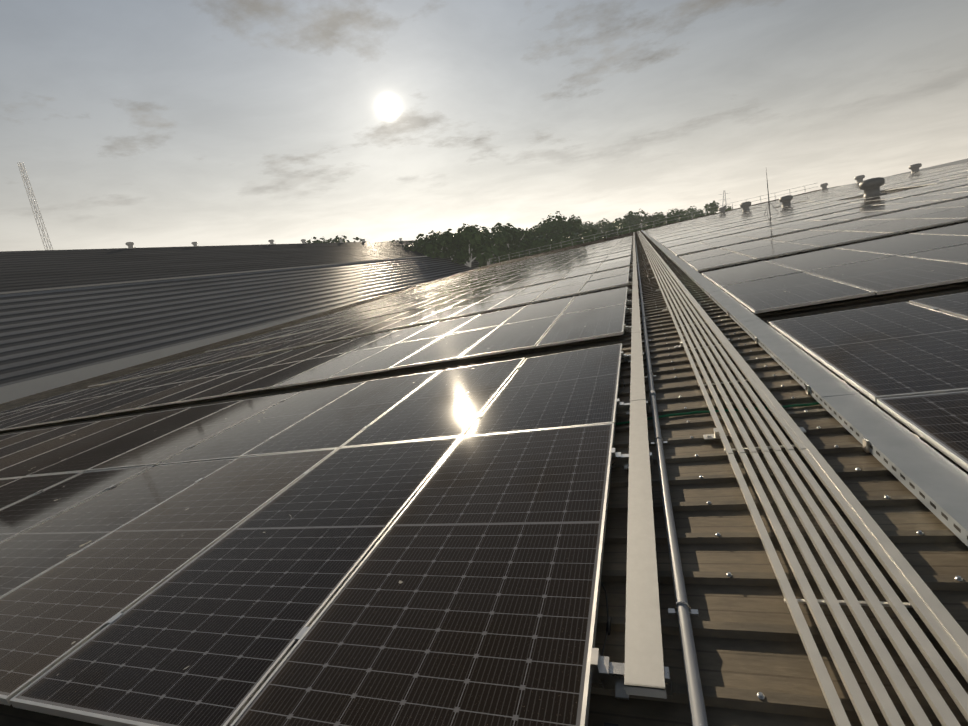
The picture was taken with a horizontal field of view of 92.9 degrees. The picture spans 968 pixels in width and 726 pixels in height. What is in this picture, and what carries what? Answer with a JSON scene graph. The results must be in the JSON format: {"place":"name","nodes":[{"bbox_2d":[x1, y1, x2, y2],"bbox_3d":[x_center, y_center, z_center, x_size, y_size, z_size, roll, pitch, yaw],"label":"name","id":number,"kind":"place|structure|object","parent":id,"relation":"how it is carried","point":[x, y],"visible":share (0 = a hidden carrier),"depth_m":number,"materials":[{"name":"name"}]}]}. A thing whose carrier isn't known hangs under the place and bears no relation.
{"place":"outdoors","nodes":[
{"label":"outdoors","id":0,"kind":"place"},
{"bbox_2d":[0,240,424,291],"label":"roof","id":1,"kind":"structure","parent":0,"point":[29,270],"depth_m":67.35,"materials":[{"name":"grey metal"}]},
{"bbox_2d":[125,242,135,248],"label":"roof vent","id":2,"kind":"object","parent":1,"relation":"on","point":[130,245],"visible":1,"depth_m":71.87,"materials":[{"name":"grey metal"}]},
{"bbox_2d":[0,256,425,293],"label":"roof","id":3,"kind":"structure","parent":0,"point":[20,291],"depth_m":57.48,"materials":[{"name":"grey metal"}]},
{"bbox_2d":[0,256,494,386],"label":"corrugated roof","id":4,"kind":"structure","parent":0,"point":[43,333],"depth_m":50.16,"materials":[{"name":"grey metal"}]},
{"bbox_2d":[0,0,967,250],"label":"sky","id":5,"kind":"structure","parent":0,"point":[144,123],"materials":[{"name":"grey"}]},
{"label":"ground","id":6,"kind":"structure","parent":0,"visible":0},
{"bbox_2d":[17,162,52,249],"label":"crawler crane boom","id":7,"kind":"object","parent":6,"relation":"on","point":[36,218],"visible":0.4,"depth_m":162.15,"materials":[{"name":"metal"}]},
{"bbox_2d":[0,307,338,403],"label":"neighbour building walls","id":8,"kind":"structure","parent":6,"relation":"on","point":[11,392],"depth_m":37.92,"materials":[{"name":"grey metal"}]},
{"bbox_2d":[309,235,349,242],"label":"tree","id":9,"kind":"object","parent":6,"relation":"on","point":[336,239],"visible":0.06,"depth_m":183.32,"materials":[{"name":"green plant"}]},
{"bbox_2d":[305,237,366,242],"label":"tree","id":10,"kind":"object","parent":6,"relation":"on","point":[357,238],"visible":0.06,"depth_m":185.61,"materials":[{"name":"green plant"}]},
{"bbox_2d":[404,230,453,258],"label":"tree","id":11,"kind":"object","parent":6,"relation":"on","point":[426,245],"visible":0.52,"depth_m":132.29,"materials":[{"name":"green plant"}]},
{"bbox_2d":[428,229,478,263],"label":"tree","id":12,"kind":"object","parent":6,"relation":"on","point":[466,248],"visible":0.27,"depth_m":135.45,"materials":[{"name":"green plant"}]},
{"bbox_2d":[435,223,497,266],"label":"tree","id":13,"kind":"object","parent":6,"relation":"on","point":[465,236],"visible":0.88,"depth_m":130.75,"materials":[{"name":"green plant"}]},
{"bbox_2d":[466,255,491,266],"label":"tree","id":14,"kind":"object","parent":6,"relation":"on","point":[482,265],"visible":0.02,"depth_m":143.52,"materials":[{"name":"green plant"}]},
{"bbox_2d":[473,230,507,264],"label":"tree","id":15,"kind":"object","parent":6,"relation":"on","point":[497,240],"visible":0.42,"depth_m":137.26,"materials":[{"name":"green plant"}]},
{"bbox_2d":[479,226,526,240],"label":"tree","id":16,"kind":"object","parent":6,"relation":"on","point":[493,228],"visible":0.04,"depth_m":168.74,"materials":[{"name":"green plant"}]},
{"bbox_2d":[491,222,519,231],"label":"tree","id":17,"kind":"object","parent":6,"relation":"on","point":[498,224],"depth_m":169.53,"materials":[{"name":"green plant"}]},
{"bbox_2d":[488,223,524,259],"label":"tree","id":18,"kind":"object","parent":6,"relation":"on","point":[508,226],"visible":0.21,"depth_m":146.67,"materials":[{"name":"green plant"}]},
{"bbox_2d":[494,227,531,262],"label":"tree","id":19,"kind":"object","parent":6,"relation":"on","point":[506,234],"visible":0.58,"depth_m":140.45,"materials":[{"name":"green plant"}]},
{"bbox_2d":[507,242,524,258],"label":"tree","id":20,"kind":"object","parent":6,"relation":"on","point":[514,250],"visible":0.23,"depth_m":139.58,"materials":[{"name":"green plant"}]},
{"bbox_2d":[513,234,547,256],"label":"tree","id":21,"kind":"object","parent":6,"relation":"on","point":[531,244],"visible":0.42,"depth_m":140.39,"materials":[{"name":"green plant"}]},
{"bbox_2d":[524,221,566,240],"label":"tree","id":22,"kind":"object","parent":6,"relation":"on","point":[543,231],"visible":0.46,"depth_m":158.00,"materials":[{"name":"green plant"}]},
{"bbox_2d":[545,232,554,241],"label":"tree","id":23,"kind":"object","parent":6,"relation":"on","point":[553,234],"visible":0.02,"depth_m":156.58,"materials":[{"name":"green plant"}]},
{"bbox_2d":[537,215,581,226],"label":"tree","id":24,"kind":"object","parent":6,"relation":"on","point":[562,220],"visible":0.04,"depth_m":178.74,"materials":[{"name":"green plant"}]},
{"bbox_2d":[551,232,569,249],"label":"tree","id":25,"kind":"object","parent":6,"relation":"on","point":[560,235],"visible":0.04,"depth_m":144.48,"materials":[{"name":"green plant"}]},
{"bbox_2d":[541,211,581,233],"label":"tree","id":26,"kind":"object","parent":6,"relation":"on","point":[571,224],"visible":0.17,"depth_m":164.46,"materials":[{"name":"green plant"}]},
{"bbox_2d":[546,228,600,250],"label":"tree","id":27,"kind":"object","parent":6,"relation":"on","point":[566,238],"visible":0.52,"depth_m":133.88,"materials":[{"name":"green plant"}]},
{"bbox_2d":[564,228,591,237],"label":"tree","id":28,"kind":"object","parent":6,"relation":"on","point":[572,231],"depth_m":149.34,"materials":[{"name":"green plant"}]},
{"bbox_2d":[580,223,596,229],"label":"tree","id":29,"kind":"object","parent":6,"relation":"on","point":[587,227],"visible":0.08,"depth_m":237.95,"materials":[{"name":"green plant"}]},
{"bbox_2d":[583,221,596,227],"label":"tree","id":30,"kind":"object","parent":6,"relation":"on","point":[589,223],"visible":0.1,"depth_m":277.12,"materials":[{"name":"green plant"}]},
{"bbox_2d":[593,218,611,232],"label":"tree","id":31,"kind":"object","parent":6,"relation":"on","point":[599,226],"visible":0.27,"depth_m":248.85,"materials":[{"name":"green plant"}]},
{"bbox_2d":[600,226,615,238],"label":"tree","id":32,"kind":"object","parent":6,"relation":"on","point":[610,233],"visible":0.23,"depth_m":147.37,"materials":[{"name":"green plant"}]},
{"bbox_2d":[604,219,619,230],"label":"tree","id":33,"kind":"object","parent":6,"relation":"on","point":[607,225],"visible":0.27,"depth_m":241.26,"materials":[{"name":"green plant"}]},
{"bbox_2d":[611,218,642,228],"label":"tree","id":34,"kind":"object","parent":6,"relation":"on","point":[619,223],"visible":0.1,"depth_m":227.70,"materials":[{"name":"green plant"}]},
{"bbox_2d":[615,222,649,235],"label":"tree","id":35,"kind":"object","parent":6,"relation":"on","point":[623,229],"visible":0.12,"depth_m":141.01,"materials":[{"name":"green plant"}]},
{"bbox_2d":[623,209,654,227],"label":"tree","id":36,"kind":"object","parent":6,"relation":"on","point":[636,219],"visible":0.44,"depth_m":231.75,"materials":[{"name":"green plant"}]},
{"bbox_2d":[643,212,669,221],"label":"tree","id":37,"kind":"object","parent":6,"relation":"on","point":[654,217],"visible":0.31,"depth_m":225.94,"materials":[{"name":"green plant"}]},
{"bbox_2d":[652,218,676,227],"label":"tree","id":38,"kind":"object","parent":6,"relation":"on","point":[669,222],"visible":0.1,"depth_m":137.88,"materials":[{"name":"green plant"}]},
{"bbox_2d":[646,215,687,228],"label":"tree","id":39,"kind":"object","parent":6,"relation":"on","point":[661,220],"visible":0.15,"depth_m":143.77,"materials":[{"name":"green plant"}]},
{"bbox_2d":[667,208,691,221],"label":"tree","id":40,"kind":"object","parent":6,"relation":"on","point":[678,212],"visible":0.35,"depth_m":222.47,"materials":[{"name":"green plant"}]},
{"bbox_2d":[686,206,703,217],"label":"tree","id":41,"kind":"object","parent":6,"relation":"on","point":[690,210],"visible":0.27,"depth_m":288.13,"materials":[{"name":"green plant"}]},
{"bbox_2d":[690,201,732,217],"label":"tree","id":42,"kind":"object","parent":6,"relation":"on","point":[712,205],"visible":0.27,"depth_m":229.76,"materials":[{"name":"green plant"}]},
{"bbox_2d":[719,191,729,206],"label":"transmission pylon","id":43,"kind":"object","parent":6,"relation":"on","point":[725,198],"visible":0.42,"depth_m":354.47,"materials":[{"name":"metal"}]},
{"bbox_2d":[883,158,967,177],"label":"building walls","id":44,"kind":"structure","parent":6,"relation":"on","point":[950,163],"depth_m":59.99,"materials":[{"name":"grey metal"}]},
{"bbox_2d":[0,186,967,725],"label":"roof sheet","id":45,"kind":"object","parent":44,"relation":"on","point":[748,640],"visible":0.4,"depth_m":1.98,"materials":[{"name":"grey metal"}]},
{"bbox_2d":[12,185,967,699],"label":"mounting clamps","id":46,"kind":"object","parent":45,"relation":"on","point":[606,673],"visible":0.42,"depth_m":3.47,"materials":[{"name":"silver metal"}]},
{"bbox_2d":[0,236,632,725],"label":"solar panels","id":47,"kind":"object","parent":46,"relation":"on","point":[394,568],"visible":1,"depth_m":2.75,"materials":[{"name":"black glass"}]},
{"bbox_2d":[644,163,967,471],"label":"solar panels","id":48,"kind":"object","parent":46,"relation":"on","point":[905,363],"visible":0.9,"depth_m":6.03,"materials":[{"name":"black glass"}]},
{"bbox_2d":[624,233,666,698],"bbox_3d":[12.480,-10.219,38.280,0.118,0.038,80.824,-9,13,20],"label":"cable tray","id":49,"kind":"object","parent":45,"relation":"on","point":[644,670],"visible":1,"depth_m":1.86,"materials":[{"name":"grey metal"}]},
{"bbox_2d":[489,183,817,262],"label":"guard railing","id":50,"kind":"object","parent":45,"relation":"on","point":[653,221],"visible":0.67,"depth_m":78.03,"materials":[{"name":"paint"}]},
{"bbox_2d":[635,238,707,725],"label":"conduit pipe","id":51,"kind":"object","parent":45,"relation":"on","point":[682,610],"visible":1,"depth_m":1.76,"materials":[{"name":"metal"}]},
{"bbox_2d":[615,402,819,424],"bbox_3d":[1.598,0.351,3.212,1.333,0.022,0.103,-8,13,20],"label":"cable","id":52,"kind":"object","parent":45,"relation":"on","point":[746,409],"visible":0.75,"depth_m":3.26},
{"bbox_2d":[718,207,725,212],"bbox_3d":[31.678,-20.265,61.180,0.954,0.876,0.954,-8,13,20],"label":"turbine vent","id":53,"kind":"object","parent":45,"relation":"on","point":[722,209],"visible":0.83,"depth_m":60.90,"materials":[{"name":"grey metal"}]},
{"bbox_2d":[740,201,750,211],"bbox_3d":[27.508,-16.433,48.377,1.048,0.963,1.048,-8,13,20],"label":"turbine vent","id":54,"kind":"object","parent":45,"relation":"on","point":[745,206],"visible":1,"depth_m":48.09,"materials":[{"name":"grey metal"}]},
{"bbox_2d":[601,258,914,655],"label":"string cables","id":55,"kind":"object","parent":45,"relation":"on","point":[608,628],"visible":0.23,"depth_m":1.67,"materials":[{"name":"black plastic"}]},
{"bbox_2d":[764,171,777,214],"bbox_3d":[16.797,-10.044,26.985,0.766,2.804,0.884,-8,13,20],"label":"lightning rod","id":56,"kind":"object","parent":45,"relation":"on","point":[768,205],"visible":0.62,"depth_m":27.11,"materials":[{"name":"metal"}]},
{"bbox_2d":[779,195,792,206],"bbox_3d":[23.363,-12.499,35.596,0.909,0.835,0.909,-8,13,20],"label":"turbine vent","id":57,"kind":"object","parent":45,"relation":"on","point":[785,200],"visible":0.96,"depth_m":35.36,"materials":[{"name":"grey metal"}]},
{"bbox_2d":[640,246,962,698],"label":"roof screws","id":58,"kind":"object","parent":45,"relation":"on","point":[760,695],"visible":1,"depth_m":2.22,"materials":[{"name":"metal"}]},
{"bbox_2d":[637,231,967,725],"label":"walkway grating","id":59,"kind":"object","parent":45,"relation":"on","point":[949,634],"visible":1,"depth_m":1.65,"materials":[{"name":"grey metal"}]},
{"bbox_2d":[641,230,967,546],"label":"cable tray","id":60,"kind":"object","parent":45,"relation":"on","point":[933,481],"visible":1,"depth_m":2.46,"materials":[{"name":"grey metal"}]},
{"bbox_2d":[820,183,827,189],"bbox_3d":[48.145,-24.991,65.156,0.922,0.848,0.922,-8,13,20],"label":"ventilator","id":61,"kind":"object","parent":45,"relation":"on","point":[823,185],"depth_m":64.92,"materials":[{"name":"grey metal"}]},
{"bbox_2d":[854,175,864,182],"bbox_3d":[44.542,-21.776,54.578,0.974,0.895,0.974,-8,13,20],"label":"ventilator","id":62,"kind":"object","parent":45,"relation":"on","point":[859,178],"depth_m":54.33,"materials":[{"name":"grey metal"}]},
{"bbox_2d":[858,177,886,198],"bbox_3d":[19.194,-8.663,22.793,0.996,0.915,0.996,-8,13,20],"label":"turbine vent","id":63,"kind":"object","parent":45,"relation":"on","point":[870,187],"visible":0.98,"depth_m":22.54,"materials":[{"name":"grey metal"}]},
{"bbox_2d":[909,163,922,172],"bbox_3d":[41.867,-18.885,44.696,0.922,0.847,0.922,-8,13,20],"label":"roof ventilator","id":64,"kind":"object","parent":45,"relation":"on","point":[915,167],"depth_m":44.46,"materials":[{"name":"grey metal"}]}
]}

